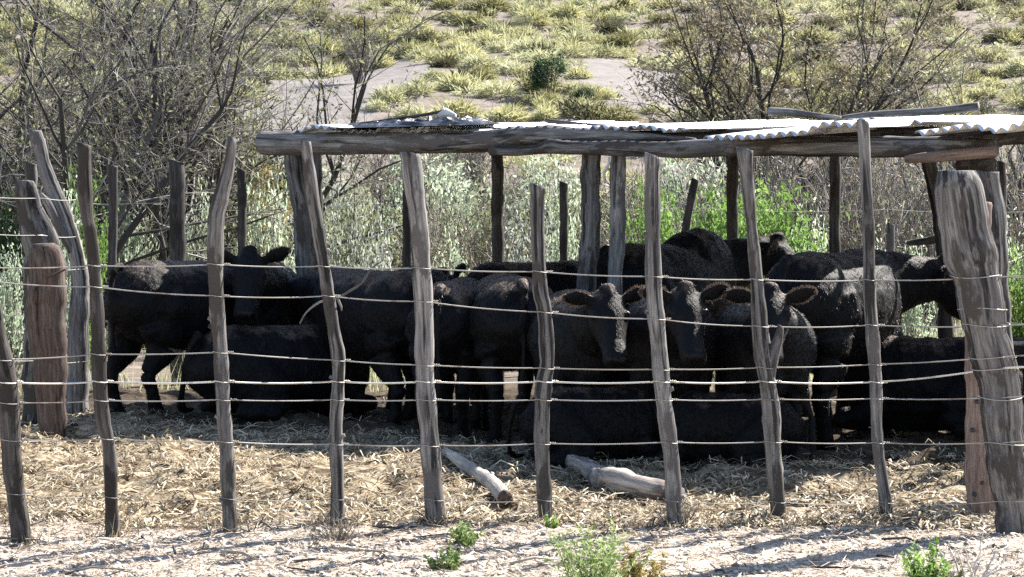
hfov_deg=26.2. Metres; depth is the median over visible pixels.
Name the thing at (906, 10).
tussock
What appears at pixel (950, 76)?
tussock
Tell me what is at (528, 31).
tussock
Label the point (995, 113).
tussock
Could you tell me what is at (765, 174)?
bare shrub
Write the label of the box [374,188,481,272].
bare shrub
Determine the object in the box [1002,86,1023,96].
tussock
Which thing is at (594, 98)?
tussock
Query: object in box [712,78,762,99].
tussock
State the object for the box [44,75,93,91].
tussock
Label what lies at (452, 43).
tussock
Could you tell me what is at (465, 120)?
tarp
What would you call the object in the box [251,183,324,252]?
bare shrub
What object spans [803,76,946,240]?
bare tree
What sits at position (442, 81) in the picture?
tussock
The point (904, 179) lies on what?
bare shrub
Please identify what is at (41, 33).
tussock
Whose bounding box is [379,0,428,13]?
tussock
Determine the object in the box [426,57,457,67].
tussock
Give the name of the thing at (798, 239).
weed
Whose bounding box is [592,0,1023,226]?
bare tree
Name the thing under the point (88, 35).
tussock
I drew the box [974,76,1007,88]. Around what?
tussock
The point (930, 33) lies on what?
tussock
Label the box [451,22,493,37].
tussock
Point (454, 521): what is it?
stick
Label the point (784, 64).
tussock
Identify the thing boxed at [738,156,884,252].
bare shrub
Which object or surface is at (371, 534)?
stick
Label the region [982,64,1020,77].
tussock
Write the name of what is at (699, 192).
bare shrub
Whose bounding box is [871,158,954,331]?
bare shrub
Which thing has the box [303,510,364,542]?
dead weed
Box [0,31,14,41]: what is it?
tussock
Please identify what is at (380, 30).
tussock
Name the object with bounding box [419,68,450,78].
tussock
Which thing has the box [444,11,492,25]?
tussock
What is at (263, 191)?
shrub
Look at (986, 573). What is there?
dead twigs
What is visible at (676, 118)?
tussock
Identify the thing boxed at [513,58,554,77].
tussock
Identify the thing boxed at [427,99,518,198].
bare shrub
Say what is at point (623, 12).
tussock
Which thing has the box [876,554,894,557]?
stick
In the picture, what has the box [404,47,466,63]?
tussock
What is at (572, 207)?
shrub
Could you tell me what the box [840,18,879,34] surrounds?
tussock
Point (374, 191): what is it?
bare shrub
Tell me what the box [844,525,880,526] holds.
stick
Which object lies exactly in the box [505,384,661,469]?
cow
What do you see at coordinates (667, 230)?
weed
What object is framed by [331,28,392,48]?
tussock
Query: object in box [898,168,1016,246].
bare shrub
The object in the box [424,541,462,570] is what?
weed
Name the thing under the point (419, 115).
pole
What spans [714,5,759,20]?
tussock
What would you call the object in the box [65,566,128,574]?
stick
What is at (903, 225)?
bare shrub
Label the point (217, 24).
tussock
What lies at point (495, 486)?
log
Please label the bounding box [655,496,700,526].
dead weed
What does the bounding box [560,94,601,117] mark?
tussock
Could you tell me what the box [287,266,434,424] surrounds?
cow
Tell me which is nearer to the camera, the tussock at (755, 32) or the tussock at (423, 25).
the tussock at (755, 32)
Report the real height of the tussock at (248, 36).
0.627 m
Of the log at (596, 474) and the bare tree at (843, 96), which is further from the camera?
the bare tree at (843, 96)
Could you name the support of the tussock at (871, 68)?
on the ground at (604, 70)
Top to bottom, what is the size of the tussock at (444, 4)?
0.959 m
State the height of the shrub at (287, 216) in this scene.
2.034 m
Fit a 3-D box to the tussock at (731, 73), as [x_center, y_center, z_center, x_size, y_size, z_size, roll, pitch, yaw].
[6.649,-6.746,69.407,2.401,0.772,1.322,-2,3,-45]
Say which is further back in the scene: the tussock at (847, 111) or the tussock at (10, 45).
the tussock at (10, 45)
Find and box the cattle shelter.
[255,115,1023,396]
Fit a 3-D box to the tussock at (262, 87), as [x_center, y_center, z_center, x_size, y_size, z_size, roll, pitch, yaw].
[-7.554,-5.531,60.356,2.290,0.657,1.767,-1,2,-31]
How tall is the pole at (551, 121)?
0.087 m
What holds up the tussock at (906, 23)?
on the ground at (604, 70)
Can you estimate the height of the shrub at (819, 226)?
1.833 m
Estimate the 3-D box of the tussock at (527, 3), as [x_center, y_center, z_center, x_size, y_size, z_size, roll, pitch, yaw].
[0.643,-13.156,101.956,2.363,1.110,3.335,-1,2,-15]
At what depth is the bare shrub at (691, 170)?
34.06 m
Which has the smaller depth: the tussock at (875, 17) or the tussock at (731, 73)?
the tussock at (731, 73)
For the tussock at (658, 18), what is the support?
on the ground at (604, 70)
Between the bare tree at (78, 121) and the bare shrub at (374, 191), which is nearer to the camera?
the bare tree at (78, 121)
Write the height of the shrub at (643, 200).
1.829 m
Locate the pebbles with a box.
[0,490,1023,576]
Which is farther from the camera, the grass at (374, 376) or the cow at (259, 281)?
the grass at (374, 376)
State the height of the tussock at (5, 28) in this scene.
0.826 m
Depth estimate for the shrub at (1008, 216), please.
21.05 m
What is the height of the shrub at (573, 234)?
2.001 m
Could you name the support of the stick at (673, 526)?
on the ground at (604, 70)
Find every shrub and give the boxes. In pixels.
[0,70,235,331]
[0,73,72,192]
[0,78,171,311]
[0,80,99,179]
[0,121,18,240]
[0,180,24,334]
[0,226,24,376]
[38,104,123,198]
[50,158,90,362]
[103,158,159,339]
[127,144,287,260]
[144,106,264,206]
[185,164,213,260]
[192,85,326,221]
[229,107,291,256]
[229,171,352,255]
[232,155,295,273]
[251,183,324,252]
[254,164,401,269]
[273,162,388,241]
[286,114,401,269]
[289,156,473,270]
[322,155,375,269]
[323,167,397,264]
[335,13,386,83]
[345,111,453,263]
[347,154,437,206]
[356,184,396,270]
[367,100,490,267]
[367,163,516,274]
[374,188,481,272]
[383,153,521,234]
[396,164,545,264]
[423,153,453,195]
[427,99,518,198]
[428,181,553,276]
[432,216,469,276]
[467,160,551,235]
[474,186,579,257]
[480,160,609,261]
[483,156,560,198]
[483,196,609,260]
[504,157,576,262]
[505,116,605,261]
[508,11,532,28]
[518,46,569,94]
[531,168,580,261]
[543,169,601,201]
[545,174,635,260]
[546,154,703,243]
[569,85,595,103]
[576,157,702,246]
[604,170,708,240]
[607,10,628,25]
[625,182,704,235]
[630,165,678,204]
[632,111,734,237]
[636,157,793,234]
[660,77,765,207]
[662,156,771,216]
[709,156,786,189]
[715,118,826,249]
[716,158,812,221]
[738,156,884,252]
[738,157,849,250]
[786,185,829,252]
[797,192,861,251]
[803,102,909,251]
[803,157,943,316]
[827,160,932,243]
[843,195,933,254]
[862,214,905,331]
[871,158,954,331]
[873,158,947,224]
[884,164,949,309]
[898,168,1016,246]
[901,227,937,337]
[906,161,1023,225]
[930,144,1023,306]
[1007,215,1023,322]
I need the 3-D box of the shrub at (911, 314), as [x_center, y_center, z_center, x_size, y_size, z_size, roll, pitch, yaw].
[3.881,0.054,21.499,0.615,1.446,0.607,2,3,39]
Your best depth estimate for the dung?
12.82 m
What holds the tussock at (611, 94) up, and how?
on the ground at (604, 70)
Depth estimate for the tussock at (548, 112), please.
56.68 m
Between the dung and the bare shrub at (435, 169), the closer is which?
the dung
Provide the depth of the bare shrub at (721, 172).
39.79 m
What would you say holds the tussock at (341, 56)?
on the ground at (604, 70)
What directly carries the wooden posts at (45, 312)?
on the ground at (604, 70)
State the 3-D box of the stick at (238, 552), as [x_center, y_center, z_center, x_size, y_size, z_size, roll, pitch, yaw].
[-1.176,1.152,9.537,0.021,0.024,0.300,-2,3,-41]
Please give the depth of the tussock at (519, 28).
90.69 m
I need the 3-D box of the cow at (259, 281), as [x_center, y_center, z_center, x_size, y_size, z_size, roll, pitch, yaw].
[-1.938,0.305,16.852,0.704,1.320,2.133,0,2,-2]
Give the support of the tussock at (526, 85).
on the ground at (604, 70)
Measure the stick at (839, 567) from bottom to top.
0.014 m
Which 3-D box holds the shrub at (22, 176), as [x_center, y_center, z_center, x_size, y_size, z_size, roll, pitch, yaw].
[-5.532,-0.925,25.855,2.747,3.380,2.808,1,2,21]
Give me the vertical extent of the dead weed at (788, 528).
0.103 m
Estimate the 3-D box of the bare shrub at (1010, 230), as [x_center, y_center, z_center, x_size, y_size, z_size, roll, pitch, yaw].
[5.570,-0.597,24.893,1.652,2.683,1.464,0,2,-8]
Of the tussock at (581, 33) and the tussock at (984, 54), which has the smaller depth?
the tussock at (984, 54)
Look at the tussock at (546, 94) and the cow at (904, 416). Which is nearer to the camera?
the cow at (904, 416)
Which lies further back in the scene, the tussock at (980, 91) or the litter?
the tussock at (980, 91)
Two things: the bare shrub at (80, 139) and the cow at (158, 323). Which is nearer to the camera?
the cow at (158, 323)
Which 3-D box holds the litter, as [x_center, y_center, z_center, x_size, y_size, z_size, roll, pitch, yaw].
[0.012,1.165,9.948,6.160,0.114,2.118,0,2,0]
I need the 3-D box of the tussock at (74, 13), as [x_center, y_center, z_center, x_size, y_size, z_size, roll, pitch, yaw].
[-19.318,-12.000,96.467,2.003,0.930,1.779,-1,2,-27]
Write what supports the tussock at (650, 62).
on the ground at (604, 70)
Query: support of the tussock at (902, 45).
on the ground at (604, 70)
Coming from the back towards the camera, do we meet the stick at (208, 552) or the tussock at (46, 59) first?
the tussock at (46, 59)
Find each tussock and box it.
[0,19,24,32]
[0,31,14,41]
[0,40,16,53]
[0,50,34,64]
[0,61,18,74]
[0,85,32,101]
[12,47,86,70]
[16,17,43,30]
[17,74,46,83]
[25,0,60,7]
[28,26,68,42]
[35,5,58,17]
[37,42,67,51]
[37,76,77,92]
[41,0,97,11]
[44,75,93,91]
[53,5,91,20]
[64,17,92,29]
[75,30,118,39]
[94,16,144,30]
[199,16,240,32]
[211,79,271,93]
[231,0,273,11]
[232,42,271,58]
[232,50,271,68]
[233,31,258,40]
[233,87,281,99]
[236,71,273,84]
[256,62,303,79]
[260,33,314,47]
[264,56,286,65]
[265,0,308,12]
[267,17,298,26]
[280,49,319,66]
[290,67,311,76]
[298,26,329,40]
[299,32,351,54]
[300,5,334,14]
[301,61,350,78]
[304,11,334,25]
[320,10,386,30]
[324,56,349,67]
[327,46,366,59]
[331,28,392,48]
[356,41,401,57]
[361,97,391,109]
[368,25,398,37]
[369,49,396,67]
[373,0,403,5]
[377,9,415,23]
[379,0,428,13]
[384,82,441,94]
[387,23,431,38]
[387,36,441,56]
[390,102,435,117]
[392,16,436,30]
[394,26,447,43]
[403,45,437,59]
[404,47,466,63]
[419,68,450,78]
[424,95,483,117]
[426,0,470,9]
[426,7,465,20]
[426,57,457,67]
[428,68,507,91]
[442,36,481,51]
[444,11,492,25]
[446,78,529,99]
[449,39,489,58]
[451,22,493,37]
[455,28,501,41]
[457,0,512,10]
[458,52,514,67]
[465,63,501,78]
[477,102,533,121]
[478,16,496,27]
[479,39,513,52]
[492,59,530,73]
[500,21,537,33]
[502,37,563,54]
[502,70,570,92]
[503,47,562,61]
[507,5,561,24]
[508,0,544,10]
[508,28,545,38]
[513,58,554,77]
[518,87,562,103]
[521,35,596,48]
[526,54,590,65]
[526,102,560,121]
[541,0,589,18]
[545,57,571,71]
[546,16,596,30]
[548,42,599,57]
[553,25,607,41]
[556,80,585,91]
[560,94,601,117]
[561,0,594,6]
[561,83,607,103]
[563,65,595,78]
[580,80,625,99]
[581,42,632,57]
[586,99,647,121]
[587,31,645,46]
[590,19,625,32]
[595,8,631,20]
[598,0,625,11]
[604,46,637,58]
[620,52,687,71]
[631,25,666,35]
[636,102,670,113]
[641,0,676,10]
[645,11,682,20]
[660,32,703,44]
[665,20,697,32]
[665,100,724,122]
[666,48,704,66]
[674,70,720,89]
[675,4,700,11]
[688,89,719,98]
[702,67,744,80]
[704,53,733,62]
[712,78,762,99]
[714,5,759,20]
[725,24,776,41]
[734,63,774,73]
[741,69,793,81]
[748,54,804,72]
[749,6,804,23]
[769,69,802,85]
[770,99,823,112]
[779,51,809,62]
[787,25,845,44]
[790,0,834,11]
[793,56,855,78]
[793,75,842,93]
[796,42,840,60]
[800,86,841,111]
[802,13,839,29]
[813,65,858,84]
[827,2,887,22]
[832,1,870,12]
[834,102,856,115]
[838,87,882,102]
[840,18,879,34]
[852,61,903,77]
[859,26,911,43]
[864,11,885,21]
[865,66,919,83]
[869,79,912,91]
[880,41,926,60]
[889,0,932,15]
[890,17,931,30]
[906,87,936,101]
[908,27,948,37]
[913,62,977,82]
[917,88,988,105]
[919,12,963,26]
[919,48,968,62]
[924,0,954,10]
[926,56,967,67]
[927,32,973,46]
[956,63,999,77]
[958,44,1015,62]
[963,86,1006,99]
[967,110,1014,114]
[972,5,1002,12]
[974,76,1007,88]
[976,103,1002,113]
[978,25,1023,41]
[981,42,1017,51]
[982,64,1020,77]
[996,3,1022,17]
[999,53,1023,73]
[1000,91,1023,107]
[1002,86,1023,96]
[1012,26,1023,39]
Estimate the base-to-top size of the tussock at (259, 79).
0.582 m
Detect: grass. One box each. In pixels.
[2,0,1021,209]
[12,197,1021,395]
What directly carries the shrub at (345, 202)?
on the ground at (604, 70)
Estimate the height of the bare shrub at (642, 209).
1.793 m
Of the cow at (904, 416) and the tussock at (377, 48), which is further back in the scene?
the tussock at (377, 48)
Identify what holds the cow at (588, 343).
on the ground at (604, 70)
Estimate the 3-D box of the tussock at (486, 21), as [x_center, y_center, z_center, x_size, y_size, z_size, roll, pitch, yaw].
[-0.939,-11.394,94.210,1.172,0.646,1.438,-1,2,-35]
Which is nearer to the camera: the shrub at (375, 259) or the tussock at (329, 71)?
the shrub at (375, 259)
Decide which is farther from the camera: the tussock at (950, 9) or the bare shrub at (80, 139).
the tussock at (950, 9)
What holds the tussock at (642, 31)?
on the ground at (604, 70)
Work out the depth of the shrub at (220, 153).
30.17 m
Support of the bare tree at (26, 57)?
on the ground at (604, 70)
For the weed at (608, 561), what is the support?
on the ground at (604, 70)
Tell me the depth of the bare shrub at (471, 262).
25.99 m
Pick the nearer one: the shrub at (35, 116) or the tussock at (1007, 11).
the shrub at (35, 116)
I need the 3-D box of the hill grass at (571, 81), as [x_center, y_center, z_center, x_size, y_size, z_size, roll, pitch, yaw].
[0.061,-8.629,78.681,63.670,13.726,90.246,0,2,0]
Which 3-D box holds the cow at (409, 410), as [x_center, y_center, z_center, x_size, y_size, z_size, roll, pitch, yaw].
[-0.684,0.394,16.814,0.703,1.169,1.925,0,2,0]
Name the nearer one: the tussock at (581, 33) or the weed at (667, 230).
the weed at (667, 230)
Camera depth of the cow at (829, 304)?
14.01 m
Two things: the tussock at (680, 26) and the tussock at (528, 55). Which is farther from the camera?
the tussock at (680, 26)
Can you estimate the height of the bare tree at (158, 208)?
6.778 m
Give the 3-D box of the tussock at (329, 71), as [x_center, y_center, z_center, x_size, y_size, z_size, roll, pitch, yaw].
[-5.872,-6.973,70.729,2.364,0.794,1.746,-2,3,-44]
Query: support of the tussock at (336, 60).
on the ground at (604, 70)
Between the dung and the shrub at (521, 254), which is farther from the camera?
the shrub at (521, 254)
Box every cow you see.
[103,259,295,413]
[176,323,377,422]
[224,245,294,413]
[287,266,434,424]
[384,265,459,420]
[403,276,489,438]
[452,259,578,404]
[469,272,554,443]
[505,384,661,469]
[525,283,644,386]
[596,228,794,391]
[624,280,731,463]
[644,389,817,469]
[714,281,818,464]
[763,247,959,450]
[802,372,838,417]
[810,334,1022,438]
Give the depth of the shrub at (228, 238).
25.84 m
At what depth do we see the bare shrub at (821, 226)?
34.01 m
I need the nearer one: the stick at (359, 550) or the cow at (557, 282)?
the stick at (359, 550)
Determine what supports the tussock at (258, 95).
on the ground at (604, 70)
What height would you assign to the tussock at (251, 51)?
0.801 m
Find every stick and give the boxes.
[0,537,39,539]
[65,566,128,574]
[88,537,114,545]
[109,570,137,575]
[172,543,185,553]
[184,551,236,556]
[220,550,259,559]
[287,567,323,573]
[294,558,328,562]
[326,517,352,525]
[339,549,393,552]
[365,532,384,536]
[372,526,407,528]
[416,533,450,537]
[436,520,477,524]
[509,556,560,564]
[656,524,695,528]
[659,527,710,531]
[715,568,727,576]
[812,566,874,568]
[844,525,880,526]
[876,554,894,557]
[881,536,913,541]
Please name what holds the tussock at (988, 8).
on the ground at (604, 70)
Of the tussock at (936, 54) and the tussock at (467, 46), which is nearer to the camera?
the tussock at (467, 46)
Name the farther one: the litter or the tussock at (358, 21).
the tussock at (358, 21)
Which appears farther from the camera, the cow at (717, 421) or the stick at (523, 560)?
the cow at (717, 421)
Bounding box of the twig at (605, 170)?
[602,157,610,183]
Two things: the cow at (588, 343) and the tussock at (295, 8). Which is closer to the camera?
the cow at (588, 343)
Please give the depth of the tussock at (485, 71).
64.52 m
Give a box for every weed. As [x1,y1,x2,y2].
[62,164,118,370]
[292,535,322,548]
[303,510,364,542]
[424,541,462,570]
[448,519,485,547]
[543,515,652,576]
[544,514,559,527]
[604,177,696,243]
[619,544,668,576]
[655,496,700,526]
[670,175,743,238]
[693,184,783,289]
[738,171,849,290]
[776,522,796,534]
[899,536,954,576]
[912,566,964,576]
[1008,239,1023,400]
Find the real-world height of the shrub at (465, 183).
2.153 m
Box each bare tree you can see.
[0,0,122,200]
[0,0,311,195]
[0,0,368,358]
[0,0,378,348]
[2,0,488,264]
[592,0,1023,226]
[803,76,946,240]
[828,42,1023,213]
[845,2,1023,272]
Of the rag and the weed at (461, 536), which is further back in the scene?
the rag
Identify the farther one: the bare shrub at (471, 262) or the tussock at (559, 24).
the tussock at (559, 24)
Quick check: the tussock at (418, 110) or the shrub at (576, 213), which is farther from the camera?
the tussock at (418, 110)
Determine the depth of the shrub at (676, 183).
29.50 m
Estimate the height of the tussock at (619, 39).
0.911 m
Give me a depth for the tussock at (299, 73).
72.47 m
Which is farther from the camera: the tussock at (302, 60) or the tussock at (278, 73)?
the tussock at (302, 60)
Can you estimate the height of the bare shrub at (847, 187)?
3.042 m
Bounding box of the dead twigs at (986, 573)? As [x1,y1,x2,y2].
[935,532,1012,576]
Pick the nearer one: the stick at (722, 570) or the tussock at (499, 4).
the stick at (722, 570)
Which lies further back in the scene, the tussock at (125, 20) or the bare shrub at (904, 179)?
the tussock at (125, 20)
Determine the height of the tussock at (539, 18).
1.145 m
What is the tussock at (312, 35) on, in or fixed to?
on the ground at (604, 70)
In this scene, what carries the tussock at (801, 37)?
on the ground at (604, 70)
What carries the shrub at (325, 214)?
on the ground at (604, 70)
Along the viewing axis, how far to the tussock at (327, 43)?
80.78 m
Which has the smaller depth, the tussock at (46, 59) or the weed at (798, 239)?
the weed at (798, 239)
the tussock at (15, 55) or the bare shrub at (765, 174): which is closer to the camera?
the bare shrub at (765, 174)
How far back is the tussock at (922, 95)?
63.53 m
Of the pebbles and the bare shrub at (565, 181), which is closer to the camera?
the pebbles
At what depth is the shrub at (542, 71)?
60.38 m
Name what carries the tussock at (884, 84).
on the ground at (604, 70)
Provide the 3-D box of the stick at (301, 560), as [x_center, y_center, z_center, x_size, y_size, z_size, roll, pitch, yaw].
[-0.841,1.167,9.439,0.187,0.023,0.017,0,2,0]
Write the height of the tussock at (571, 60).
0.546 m
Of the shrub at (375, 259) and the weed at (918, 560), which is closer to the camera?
the weed at (918, 560)
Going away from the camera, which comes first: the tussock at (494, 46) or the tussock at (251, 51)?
the tussock at (494, 46)
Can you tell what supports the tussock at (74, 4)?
on the ground at (604, 70)
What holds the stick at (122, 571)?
on the ground at (604, 70)
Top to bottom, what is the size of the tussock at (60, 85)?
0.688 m
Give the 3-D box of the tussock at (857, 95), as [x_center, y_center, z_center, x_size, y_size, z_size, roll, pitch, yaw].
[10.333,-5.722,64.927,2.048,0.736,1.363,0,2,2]
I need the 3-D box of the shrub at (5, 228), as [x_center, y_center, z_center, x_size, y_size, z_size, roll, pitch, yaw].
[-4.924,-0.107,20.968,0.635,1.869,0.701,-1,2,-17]
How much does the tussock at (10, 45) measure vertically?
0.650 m
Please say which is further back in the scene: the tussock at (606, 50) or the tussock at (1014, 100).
the tussock at (606, 50)
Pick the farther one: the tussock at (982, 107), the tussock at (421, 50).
the tussock at (421, 50)
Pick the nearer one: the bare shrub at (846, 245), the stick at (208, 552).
the stick at (208, 552)
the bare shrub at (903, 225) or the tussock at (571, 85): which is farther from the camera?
the tussock at (571, 85)
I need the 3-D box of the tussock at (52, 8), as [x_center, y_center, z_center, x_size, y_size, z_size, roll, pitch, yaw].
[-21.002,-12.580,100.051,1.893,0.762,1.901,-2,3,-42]
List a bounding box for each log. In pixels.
[441,447,512,506]
[565,454,685,502]
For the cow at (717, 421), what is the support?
on the ground at (604, 70)
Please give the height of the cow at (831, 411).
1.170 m
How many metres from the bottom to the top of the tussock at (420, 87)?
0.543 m
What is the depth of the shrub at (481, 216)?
28.15 m
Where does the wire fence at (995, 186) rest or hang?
on the ground at (604, 70)
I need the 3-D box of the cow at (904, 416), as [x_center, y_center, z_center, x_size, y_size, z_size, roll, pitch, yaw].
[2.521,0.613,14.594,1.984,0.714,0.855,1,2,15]
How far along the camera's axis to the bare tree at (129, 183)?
21.80 m
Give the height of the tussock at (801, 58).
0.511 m
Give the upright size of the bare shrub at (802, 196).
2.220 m
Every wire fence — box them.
[0,119,1023,544]
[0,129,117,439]
[1,159,1010,385]
[906,160,1023,366]
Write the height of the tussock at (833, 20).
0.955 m
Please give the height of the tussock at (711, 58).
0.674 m
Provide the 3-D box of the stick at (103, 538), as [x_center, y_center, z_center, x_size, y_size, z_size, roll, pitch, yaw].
[-1.887,1.153,10.065,0.020,0.031,0.216,1,2,23]
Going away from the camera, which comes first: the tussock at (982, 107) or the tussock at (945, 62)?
the tussock at (982, 107)
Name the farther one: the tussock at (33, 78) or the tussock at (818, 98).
the tussock at (33, 78)
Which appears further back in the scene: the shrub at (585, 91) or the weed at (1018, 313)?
the shrub at (585, 91)
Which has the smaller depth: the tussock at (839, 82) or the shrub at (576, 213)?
the shrub at (576, 213)
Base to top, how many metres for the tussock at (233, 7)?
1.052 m
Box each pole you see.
[349,110,441,123]
[545,119,612,125]
[767,107,840,119]
[841,102,979,119]
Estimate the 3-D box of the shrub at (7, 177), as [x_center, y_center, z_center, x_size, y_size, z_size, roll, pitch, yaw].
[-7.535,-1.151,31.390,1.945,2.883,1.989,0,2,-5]
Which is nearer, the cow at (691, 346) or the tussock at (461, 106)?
the cow at (691, 346)
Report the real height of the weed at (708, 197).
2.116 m
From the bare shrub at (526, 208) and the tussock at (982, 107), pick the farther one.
the tussock at (982, 107)
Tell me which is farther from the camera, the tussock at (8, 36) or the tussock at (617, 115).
the tussock at (8, 36)
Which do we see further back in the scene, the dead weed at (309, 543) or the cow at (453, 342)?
the cow at (453, 342)
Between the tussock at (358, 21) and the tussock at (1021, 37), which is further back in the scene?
the tussock at (358, 21)
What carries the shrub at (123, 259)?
on the ground at (604, 70)
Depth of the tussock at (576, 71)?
65.64 m
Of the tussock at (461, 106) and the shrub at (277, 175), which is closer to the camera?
the shrub at (277, 175)
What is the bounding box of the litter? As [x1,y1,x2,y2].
[0,505,1023,576]
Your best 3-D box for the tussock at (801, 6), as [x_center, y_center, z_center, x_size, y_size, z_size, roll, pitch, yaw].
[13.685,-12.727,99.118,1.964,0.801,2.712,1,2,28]
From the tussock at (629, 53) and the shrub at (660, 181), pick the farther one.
the tussock at (629, 53)
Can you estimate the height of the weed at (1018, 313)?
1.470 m
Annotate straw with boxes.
[0,390,994,545]
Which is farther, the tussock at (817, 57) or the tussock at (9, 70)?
the tussock at (817, 57)
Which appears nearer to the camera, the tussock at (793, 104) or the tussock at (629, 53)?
the tussock at (793, 104)
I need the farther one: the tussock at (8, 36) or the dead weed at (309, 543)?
the tussock at (8, 36)
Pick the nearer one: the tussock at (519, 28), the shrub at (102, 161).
the shrub at (102, 161)
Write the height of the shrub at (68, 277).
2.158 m
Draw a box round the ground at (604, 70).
[0,0,1023,576]
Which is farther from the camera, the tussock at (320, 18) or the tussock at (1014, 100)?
the tussock at (320, 18)
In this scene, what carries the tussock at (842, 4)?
on the ground at (604, 70)
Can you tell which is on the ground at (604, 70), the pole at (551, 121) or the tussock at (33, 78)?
the tussock at (33, 78)
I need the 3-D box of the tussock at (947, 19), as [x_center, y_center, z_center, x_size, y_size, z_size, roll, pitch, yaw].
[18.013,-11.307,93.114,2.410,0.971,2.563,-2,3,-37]
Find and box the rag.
[437,106,456,116]
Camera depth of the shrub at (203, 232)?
23.47 m
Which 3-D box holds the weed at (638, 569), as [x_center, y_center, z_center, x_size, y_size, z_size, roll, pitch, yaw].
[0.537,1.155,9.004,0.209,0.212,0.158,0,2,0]
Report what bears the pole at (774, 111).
on the cattle shelter
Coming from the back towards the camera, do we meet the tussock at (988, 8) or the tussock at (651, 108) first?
the tussock at (988, 8)
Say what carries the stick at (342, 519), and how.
on the ground at (604, 70)
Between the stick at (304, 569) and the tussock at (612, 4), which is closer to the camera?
the stick at (304, 569)
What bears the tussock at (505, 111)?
on the ground at (604, 70)
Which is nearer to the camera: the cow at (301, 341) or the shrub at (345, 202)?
the cow at (301, 341)
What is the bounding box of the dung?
[0,412,966,528]
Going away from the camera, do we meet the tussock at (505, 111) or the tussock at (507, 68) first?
the tussock at (505, 111)
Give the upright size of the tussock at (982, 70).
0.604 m
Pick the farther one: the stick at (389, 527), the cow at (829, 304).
the cow at (829, 304)
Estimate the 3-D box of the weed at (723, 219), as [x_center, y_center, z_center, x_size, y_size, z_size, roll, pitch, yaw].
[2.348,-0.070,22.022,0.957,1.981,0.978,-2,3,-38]
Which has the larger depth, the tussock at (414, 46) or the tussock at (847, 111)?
the tussock at (414, 46)
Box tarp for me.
[347,115,513,128]
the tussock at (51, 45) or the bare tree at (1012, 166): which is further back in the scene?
the tussock at (51, 45)
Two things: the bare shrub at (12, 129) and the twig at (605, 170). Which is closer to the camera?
the twig at (605, 170)
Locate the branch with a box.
[299,261,380,323]
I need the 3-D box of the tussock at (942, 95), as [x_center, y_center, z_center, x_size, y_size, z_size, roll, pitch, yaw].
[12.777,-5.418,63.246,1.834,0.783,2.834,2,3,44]
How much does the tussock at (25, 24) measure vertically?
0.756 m
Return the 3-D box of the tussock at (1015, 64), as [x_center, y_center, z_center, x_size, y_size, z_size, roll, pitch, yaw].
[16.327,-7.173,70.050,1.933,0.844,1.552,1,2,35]
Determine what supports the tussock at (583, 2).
on the ground at (604, 70)
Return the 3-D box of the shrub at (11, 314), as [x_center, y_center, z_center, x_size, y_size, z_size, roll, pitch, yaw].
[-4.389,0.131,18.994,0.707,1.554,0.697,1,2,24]
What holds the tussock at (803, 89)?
on the ground at (604, 70)
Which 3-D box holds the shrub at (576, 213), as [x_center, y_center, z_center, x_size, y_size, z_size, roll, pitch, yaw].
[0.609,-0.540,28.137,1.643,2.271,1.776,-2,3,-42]
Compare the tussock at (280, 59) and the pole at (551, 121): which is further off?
the tussock at (280, 59)
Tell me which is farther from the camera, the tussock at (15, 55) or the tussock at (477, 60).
the tussock at (15, 55)
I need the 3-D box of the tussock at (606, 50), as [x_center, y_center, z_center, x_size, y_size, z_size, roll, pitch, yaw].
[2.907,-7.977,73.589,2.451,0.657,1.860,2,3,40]
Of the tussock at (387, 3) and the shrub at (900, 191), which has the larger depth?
the tussock at (387, 3)
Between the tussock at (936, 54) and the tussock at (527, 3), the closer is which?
the tussock at (936, 54)
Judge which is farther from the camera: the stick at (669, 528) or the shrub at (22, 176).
the shrub at (22, 176)
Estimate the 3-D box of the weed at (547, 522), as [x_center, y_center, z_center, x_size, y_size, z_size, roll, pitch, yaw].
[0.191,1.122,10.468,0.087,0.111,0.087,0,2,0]
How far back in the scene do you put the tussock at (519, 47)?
72.94 m
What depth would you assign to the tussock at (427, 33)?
83.77 m
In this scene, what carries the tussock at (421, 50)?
on the ground at (604, 70)
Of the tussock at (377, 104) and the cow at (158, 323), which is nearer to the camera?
the cow at (158, 323)
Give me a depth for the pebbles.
9.81 m
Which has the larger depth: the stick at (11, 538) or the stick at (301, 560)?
the stick at (11, 538)
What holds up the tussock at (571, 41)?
on the ground at (604, 70)
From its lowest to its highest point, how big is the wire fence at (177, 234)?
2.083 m
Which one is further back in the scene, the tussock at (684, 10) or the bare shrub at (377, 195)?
the tussock at (684, 10)
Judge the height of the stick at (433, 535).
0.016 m
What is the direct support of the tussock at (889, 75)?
on the ground at (604, 70)
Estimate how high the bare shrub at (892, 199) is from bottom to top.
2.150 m
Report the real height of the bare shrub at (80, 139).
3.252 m
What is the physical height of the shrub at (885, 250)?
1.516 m
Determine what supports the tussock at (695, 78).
on the ground at (604, 70)
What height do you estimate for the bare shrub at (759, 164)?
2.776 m

